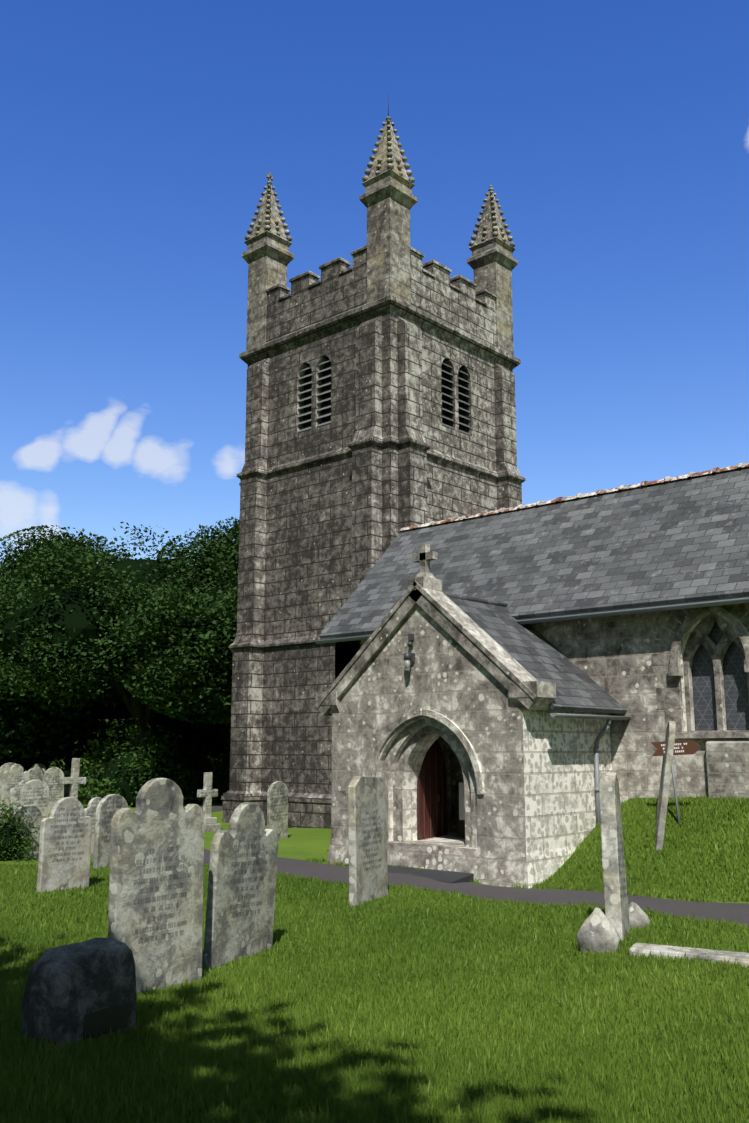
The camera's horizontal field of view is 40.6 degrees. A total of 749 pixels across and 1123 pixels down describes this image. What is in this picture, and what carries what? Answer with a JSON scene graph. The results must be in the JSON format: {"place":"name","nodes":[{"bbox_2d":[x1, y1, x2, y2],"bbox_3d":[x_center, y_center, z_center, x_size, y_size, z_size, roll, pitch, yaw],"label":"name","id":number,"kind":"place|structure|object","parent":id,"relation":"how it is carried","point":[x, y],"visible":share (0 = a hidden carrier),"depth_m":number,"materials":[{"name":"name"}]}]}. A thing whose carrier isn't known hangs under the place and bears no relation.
{"place":"outdoors","nodes":[
{"label":"outdoors","id":0,"kind":"place"},
{"bbox_2d":[0,753,748,902],"bbox_3d":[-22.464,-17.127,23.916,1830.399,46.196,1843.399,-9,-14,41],"label":"ground","id":1,"kind":"structure","parent":0,"point":[302,843],"depth_m":20.15,"materials":[{"name":"green plant"}]},
{"bbox_2d":[0,763,15,801],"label":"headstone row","id":2,"kind":"object","parent":1,"relation":"on","point":[5,767],"visible":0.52,"depth_m":31.50,"materials":[{"name":"stone"}]},
{"bbox_2d":[0,764,29,815],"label":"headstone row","id":3,"kind":"object","parent":1,"relation":"on","point":[15,776],"visible":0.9,"depth_m":28.51,"materials":[{"name":"stone"}]},
{"bbox_2d":[9,780,27,816],"bbox_3d":[-8.900,6.229,25.768,0.756,1.311,0.080,9,-16,-41],"label":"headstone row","id":4,"kind":"object","parent":1,"relation":"on","point":[14,794],"visible":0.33,"depth_m":25.63,"materials":[{"name":"stone"}]},
{"bbox_2d":[0,799,39,860],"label":"round bush","id":5,"kind":"object","parent":1,"relation":"on","point":[6,820],"depth_m":16.80,"materials":[{"name":"green plant"}]},
{"bbox_2d":[9,805,41,858],"bbox_3d":[-5.966,4.723,17.263,0.080,1.136,0.607,-3,-10,38],"label":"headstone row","id":6,"kind":"object","parent":1,"relation":"on","point":[34,812],"visible":0.5,"depth_m":17.32,"materials":[{"name":"stone"}]},
{"bbox_2d":[20,780,48,819],"bbox_3d":[-6.859,5.146,20.395,0.580,1.485,0.080,7,-10,-40],"label":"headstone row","id":7,"kind":"object","parent":1,"relation":"on","point":[34,793],"visible":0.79,"depth_m":20.45,"materials":[{"name":"stone"}]},
{"bbox_2d":[28,764,44,780],"bbox_3d":[-10.968,7.404,32.906,0.080,1.624,0.696,-10,-12,33],"label":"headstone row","id":8,"kind":"object","parent":1,"relation":"on","point":[36,772],"visible":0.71,"depth_m":32.96,"materials":[{"name":"stone"}]},
{"bbox_2d":[31,763,45,770],"bbox_3d":[-12.959,8.576,39.013,0.080,1.607,0.604,-11,-15,40],"label":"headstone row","id":9,"kind":"object","parent":1,"relation":"on","point":[40,765],"visible":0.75,"depth_m":39.17,"materials":[{"name":"stone"}]},
{"bbox_2d":[0,744,79,791],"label":"hedge","id":10,"kind":"object","parent":1,"relation":"on","point":[48,765],"depth_m":43.12,"materials":[{"name":"green plant"}]},
{"bbox_2d":[43,767,63,813],"bbox_3d":[-9.339,6.800,29.474,0.081,1.597,0.634,-12,-14,42],"label":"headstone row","id":11,"kind":"object","parent":1,"relation":"on","point":[53,778],"visible":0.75,"depth_m":29.50,"materials":[{"name":"stone"}]},
{"bbox_2d":[36,797,91,892],"bbox_3d":[-4.071,3.855,13.344,0.080,1.470,0.780,-9,-15,35],"label":"headstone","id":12,"kind":"object","parent":1,"relation":"on","point":[65,845],"visible":0.88,"depth_m":13.32,"materials":[{"name":"stone"}]},
{"bbox_2d":[0,558,132,773],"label":"tree","id":13,"kind":"object","parent":1,"relation":"on","point":[50,742],"depth_m":39.64,"materials":[{"name":"green plant"}]},
{"bbox_2d":[0,613,22,701],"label":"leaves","id":14,"kind":"object","parent":13,"relation":"attached to","point":[17,695],"visible":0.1,"depth_m":37.77,"materials":[{"name":"green plant"}]},
{"bbox_2d":[5,592,109,723],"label":"tree","id":15,"kind":"object","parent":13,"relation":"attached to","point":[62,721],"visible":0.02,"depth_m":40.81,"materials":[{"name":"green plant"}]},
{"bbox_2d":[0,525,131,608],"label":"tree","id":16,"kind":"object","parent":13,"relation":"hanging from","point":[28,542],"depth_m":38.88,"materials":[{"name":"green plant"}]},
{"bbox_2d":[0,546,164,717],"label":"tree","id":17,"kind":"object","parent":13,"relation":"hanging from","point":[47,686],"depth_m":33.10,"materials":[{"name":"green plant"}]},
{"bbox_2d":[0,522,238,705],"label":"tree","id":18,"kind":"object","parent":13,"relation":"attached to","point":[114,693],"depth_m":37.20,"materials":[{"name":"green plant"}]},
{"bbox_2d":[63,770,70,796],"bbox_3d":[-12.100,8.867,39.936,0.575,1.294,0.080,13,-19,-41],"label":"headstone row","id":19,"kind":"object","parent":1,"relation":"on","point":[66,786],"visible":0.33,"depth_m":39.90,"materials":[{"name":"stone"}]},
{"bbox_2d":[63,758,85,798],"bbox_3d":[-7.620,5.933,25.669,0.400,1.870,0.600,-9,-15,41],"label":"cross","id":20,"kind":"object","parent":1,"relation":"on","point":[74,780],"visible":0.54,"depth_m":25.70,"materials":[{"name":"stone"}]},
{"bbox_2d":[21,938,136,1046],"bbox_3d":[-1.901,2.840,6.562,0.478,0.730,0.671,-7,-13,35],"label":"gravestone","id":21,"kind":"object","parent":1,"relation":"on","point":[87,988],"visible":0.69,"depth_m":6.37,"materials":[{"name":"stone"}]},
{"bbox_2d":[87,772,96,798],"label":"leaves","id":22,"kind":"object","parent":1,"relation":"on","point":[90,785],"visible":0.1,"depth_m":37.25,"materials":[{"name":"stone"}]},
{"bbox_2d":[84,797,101,856],"bbox_3d":[-4.948,4.840,18.009,0.080,1.276,0.551,-9,-13,34],"label":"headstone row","id":23,"kind":"object","parent":1,"relation":"on","point":[91,808],"visible":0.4,"depth_m":17.95,"materials":[{"name":"stone"}]},
{"bbox_2d":[38,686,180,785],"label":"bush","id":24,"kind":"object","parent":1,"relation":"on","point":[84,740],"depth_m":44.67,"materials":[{"name":"green plant"}]},
{"bbox_2d":[93,794,128,867],"bbox_3d":[-4.071,4.299,15.678,0.080,1.370,0.700,-5,-12,25],"label":"headstone","id":25,"kind":"object","parent":1,"relation":"on","point":[109,806],"visible":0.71,"depth_m":15.51,"materials":[{"name":"stone"}]},
{"bbox_2d":[67,717,201,807],"bbox_3d":[-7.895,6.898,33.722,4.551,3.355,4.926,-9,-14,41],"label":"lit bush","id":26,"kind":"object","parent":1,"relation":"on","point":[107,753],"depth_m":33.03,"materials":[{"name":"green plant"}]},
{"bbox_2d":[101,592,168,749],"bbox_3d":[-8.961,5.029,38.999,8.863,8.603,8.153,-9,-14,41],"label":"tree trunk","id":27,"kind":"object","parent":1,"relation":"on","point":[138,709],"visible":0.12,"depth_m":38.05,"materials":[{"name":"brown plant"}]},
{"bbox_2d":[121,545,238,713],"bbox_3d":[-5.005,2.563,36.977,8.973,6.099,9.303,-9,-14,41],"label":"tree","id":28,"kind":"object","parent":27,"relation":"attached to","point":[189,575],"depth_m":35.58,"materials":[{"name":"green plant"}]},
{"bbox_2d":[156,516,239,599],"bbox_3d":[-5.242,0.473,39.235,6.408,4.328,6.456,-9,-14,41],"label":"tree","id":29,"kind":"object","parent":27,"relation":"on","point":[204,544],"depth_m":37.79,"materials":[{"name":"green plant"}]},
{"bbox_2d":[64,727,225,790],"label":"hedge","id":30,"kind":"object","parent":1,"relation":"on","point":[201,765],"depth_m":45.34,"materials":[{"name":"green plant"}]},
{"bbox_2d":[79,674,230,767],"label":"bush","id":31,"kind":"object","parent":1,"relation":"on","point":[167,727],"depth_m":44.14,"materials":[{"name":"green plant"}]},
{"bbox_2d":[86,669,134,726],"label":"tree","id":32,"kind":"object","parent":31,"relation":"on","point":[121,717],"depth_m":43.78,"materials":[{"name":"green plant"}]},
{"bbox_2d":[164,684,221,717],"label":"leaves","id":33,"kind":"object","parent":31,"relation":"attached to","point":[184,703],"depth_m":42.54,"materials":[{"name":"green plant"}]},
{"bbox_2d":[108,778,203,992],"bbox_3d":[-1.689,2.643,7.907,0.085,1.870,0.900,-9,-14,35],"label":"headstone","id":34,"kind":"object","parent":1,"relation":"on","point":[155,922],"visible":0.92,"depth_m":7.89,"materials":[{"name":"stone"}]},
{"bbox_2d":[113,578,237,724],"bbox_3d":[-5.046,2.909,32.585,6.634,4.673,6.691,-9,-14,41],"label":"tree","id":35,"kind":"object","parent":1,"relation":"on","point":[167,610],"depth_m":30.98,"materials":[{"name":"green plant"}]},
{"bbox_2d":[197,772,220,831],"bbox_3d":[-3.806,5.589,23.051,0.400,1.550,0.520,-9,-14,41],"label":"cross","id":36,"kind":"object","parent":1,"relation":"on","point":[207,793],"visible":0.67,"depth_m":23.00,"materials":[{"name":"stone"}]},
{"bbox_2d":[187,715,230,802],"bbox_3d":[-3.446,7.324,36.521,6.233,3.766,5.407,-9,-14,41],"label":"lit bush","id":37,"kind":"object","parent":1,"relation":"on","point":[226,783],"visible":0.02,"depth_m":36.09,"materials":[{"name":"green plant"}]},
{"bbox_2d":[197,749,229,790],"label":"hedge","id":38,"kind":"object","parent":1,"relation":"on","point":[217,772],"visible":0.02,"depth_m":45.08,"materials":[{"name":"green plant"}]},
{"bbox_2d":[203,802,278,969],"bbox_3d":[-1.179,2.996,9.081,0.085,1.630,0.990,-4,-14,26],"label":"headstone","id":39,"kind":"object","parent":1,"relation":"on","point":[240,909],"visible":0.92,"depth_m":9.01,"materials":[{"name":"stone"}]},
{"bbox_2d":[267,781,287,839],"bbox_3d":[-2.011,5.290,21.022,0.080,1.438,0.582,-5,-9,35],"label":"headstone","id":40,"kind":"object","parent":1,"relation":"on","point":[277,807],"visible":0.75,"depth_m":21.00,"materials":[{"name":"stone"}]},
{"bbox_2d":[348,776,387,906],"bbox_3d":[-0.073,3.469,12.192,0.100,1.750,0.900,-6,-12,24],"label":"headstone","id":41,"kind":"object","parent":1,"relation":"on","point":[367,841],"visible":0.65,"depth_m":12.08,"materials":[{"name":"stone"}]},
{"bbox_2d":[221,245,525,828],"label":"church tower","id":42,"kind":"structure","parent":1,"relation":"on","point":[458,309],"depth_m":26.08,"materials":[{"name":"grey stone"}]},
{"bbox_2d":[0,794,748,1122],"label":"grass","id":43,"kind":"structure","parent":1,"relation":"on","point":[404,1003],"depth_m":7.02,"materials":[{"name":"green plant"}]},
{"bbox_2d":[388,865,473,882],"bbox_3d":[0.511,4.624,14.942,1.950,0.135,0.730,-9,-14,41],"label":"doorstep","id":44,"kind":"object","parent":1,"relation":"on","point":[448,876],"visible":0.29,"depth_m":14.69,"materials":[{"name":"grey stone"}]},
{"bbox_2d":[315,544,611,887],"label":"porch walls","id":45,"kind":"structure","parent":1,"relation":"on","point":[571,788],"depth_m":15.28,"materials":[{"name":"grey stone"}]},
{"bbox_2d":[404,634,414,661],"bbox_3d":[0.538,1.355,15.920,0.120,0.440,0.187,-9,-14,41],"label":"porch lamp fitting","id":46,"kind":"object","parent":45,"relation":"attached to","point":[410,656],"visible":0.94,"depth_m":15.91,"materials":[{"name":"black metal"}]},
{"bbox_2d":[404,659,410,671],"bbox_3d":[0.514,1.628,15.842,0.100,0.186,0.095,-9,-14,41],"label":"porch lamp glass","id":47,"kind":"object","parent":46,"relation":"in","point":[407,664],"visible":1,"depth_m":15.81,"materials":[{"name":"white glass"}]},
{"bbox_2d":[417,740,446,839],"bbox_3d":[0.955,3.871,16.769,0.130,2.020,1.180,-5,-12,25],"label":"door","id":48,"kind":"structure","parent":45,"relation":"attached to","point":[432,800],"depth_m":16.72,"materials":[{"name":"brown wood"}]},
{"bbox_2d":[443,592,626,713],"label":"porch roof","id":49,"kind":"structure","parent":45,"relation":"on","point":[534,653],"depth_m":16.21,"materials":[{"name":"grey stone"}]},
{"bbox_2d":[550,713,629,719],"bbox_3d":[3.279,2.341,15.265,0.116,0.059,2.180,-9,-14,41],"label":"porch gutter","id":50,"kind":"object","parent":49,"relation":"attached to","point":[582,716],"visible":0.94,"depth_m":15.09,"materials":[{"name":"grey metal"}]},
{"bbox_2d":[593,718,611,822],"bbox_3d":[3.529,3.331,15.550,0.341,1.899,0.095,-9,-14,41],"label":"porch downpipe","id":51,"kind":"object","parent":45,"relation":"attached to","point":[596,744],"visible":0.81,"depth_m":15.62,"materials":[{"name":"grey metal"}]},
{"bbox_2d":[335,635,748,798],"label":"aisle walls","id":52,"kind":"structure","parent":1,"relation":"on","point":[728,767],"depth_m":14.81,"materials":[{"name":"grey stone"}]},
{"bbox_2d":[315,596,748,643],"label":"roof gutter","id":53,"kind":"object","parent":52,"relation":"attached to","point":[693,604],"visible":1,"depth_m":16.04,"materials":[{"name":"grey metal"}]},
{"bbox_2d":[319,466,748,638],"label":"church roof","id":54,"kind":"structure","parent":52,"relation":"on","point":[679,540],"depth_m":18.01,"materials":[{"name":"grey stone"}]},
{"bbox_2d":[400,463,748,530],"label":"roof ridge tiles","id":55,"kind":"object","parent":54,"relation":"on","point":[601,491],"visible":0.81,"depth_m":19.74,"materials":[{"name":"white stone"}]},
{"bbox_2d":[652,596,748,737],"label":"aisle window dressings","id":56,"kind":"structure","parent":52,"relation":"attached to","point":[672,672],"depth_m":15.57,"materials":[{"name":"grey stone"}]},
{"bbox_2d":[683,613,748,732],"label":"window tracery","id":57,"kind":"object","parent":52,"relation":"in","point":[699,634],"visible":0.71,"depth_m":15.41,"materials":[{"name":"grey stone"}]},
{"bbox_2d":[692,622,748,730],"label":"window glass","id":58,"kind":"object","parent":57,"relation":"in","point":[735,694],"depth_m":15.40,"materials":[{"name":"grey glass"}]},
{"bbox_2d":[576,907,619,953],"bbox_3d":[2.080,3.478,9.403,0.391,0.513,0.292,-4,-11,22],"label":"foot stone","id":59,"kind":"object","parent":1,"relation":"on","point":[597,931],"visible":0.81,"depth_m":9.31,"materials":[{"name":"stone"}]},
{"bbox_2d":[599,773,629,940],"bbox_3d":[2.404,3.067,10.162,0.160,1.866,0.526,-6,-17,21],"label":"gravestone","id":60,"kind":"object","parent":1,"relation":"on","point":[615,890],"visible":0.71,"depth_m":10.05,"materials":[{"name":"stone"}]},
{"bbox_2d":[628,902,649,928],"bbox_3d":[2.677,3.692,10.419,0.301,0.378,0.257,1,-11,-8],"label":"foot stone","id":61,"kind":"object","parent":1,"relation":"on","point":[638,916],"visible":0.44,"depth_m":10.33,"materials":[{"name":"stone"}]},
{"bbox_2d":[656,721,675,850],"bbox_3d":[4.118,3.205,14.396,0.090,1.870,0.620,7,-6,13],"label":"leaning headstone","id":62,"kind":"object","parent":1,"relation":"on","point":[663,796],"visible":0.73,"depth_m":14.13,"materials":[{"name":"stone"}]},
{"bbox_2d":[671,762,679,823],"bbox_3d":[4.281,3.273,14.425,0.128,1.358,0.038,-6,-12,29],"label":"sign post","id":63,"kind":"object","parent":1,"relation":"on","point":[675,795],"visible":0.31,"depth_m":14.40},
{"bbox_2d":[650,740,700,755],"bbox_3d":[4.300,2.661,14.460,0.740,0.200,0.016,-12,-15,36],"label":"sign plate","id":64,"kind":"object","parent":63,"relation":"attached to","point":[692,747],"visible":0.85,"depth_m":14.41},
{"bbox_2d":[661,743,686,752],"bbox_3d":[4.276,2.662,14.467,0.385,0.146,0.001,-8,-13,37],"label":"sign lettering","id":65,"kind":"object","parent":64,"relation":"attached to","point":[676,747],"visible":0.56,"depth_m":14.44},
{"bbox_2d":[629,943,748,966],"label":"stone kerb","id":66,"kind":"structure","parent":1,"relation":"on","point":[731,956],"depth_m":8.96,"materials":[{"name":"stone"}]},
{"bbox_2d":[0,0,748,585],"label":"sky","id":67,"kind":"structure","parent":0,"point":[140,140],"materials":[{"name":"blue"}]},
{"bbox_2d":[248,311,512,793],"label":"tower wall","id":68,"kind":"structure","parent":0,"point":[308,576],"depth_m":25.81,"materials":[{"name":"grey stone"}]},
{"bbox_2d":[242,116,517,355],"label":"pinnacles","id":69,"kind":"object","parent":68,"relation":"on","point":[388,199],"visible":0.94,"depth_m":28.44,"materials":[{"name":"grey stone"}]},
{"bbox_2d":[304,359,463,433],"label":"belfry window openings","id":70,"kind":"object","parent":68,"relation":"in","point":[328,394],"visible":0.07,"depth_m":26.71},
{"bbox_2d":[297,359,470,435],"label":"louvers","id":71,"kind":"object","parent":70,"relation":"in","point":[329,406],"visible":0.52,"depth_m":26.55,"materials":[{"name":"grey wood"}]},
{"bbox_2d":[331,605,549,852],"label":"porch front wall","id":72,"kind":"structure","parent":0,"point":[449,676],"depth_m":15.54,"materials":[{"name":"grey stone"}]},
{"bbox_2d":[455,820,464,836],"bbox_3d":[1.706,4.592,16.707,0.580,0.620,0.480,-9,-14,41],"label":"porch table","id":73,"kind":"object","parent":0,"point":[461,827],"visible":0.14,"depth_m":16.71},
{"bbox_2d":[459,782,464,819],"bbox_3d":[1.564,3.944,16.666,0.420,0.600,0.025,-9,-14,41],"label":"notice board","id":74,"kind":"object","parent":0,"point":[461,803],"visible":0.36,"depth_m":16.75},
{"bbox_2d":[200,805,748,926],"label":"path","id":75,"kind":"structure","parent":0,"point":[733,912],"depth_m":13.15,"materials":[{"name":"grey asphalt"}]},
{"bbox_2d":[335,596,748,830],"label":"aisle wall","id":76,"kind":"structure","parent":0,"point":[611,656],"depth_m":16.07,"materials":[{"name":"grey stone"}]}
]}

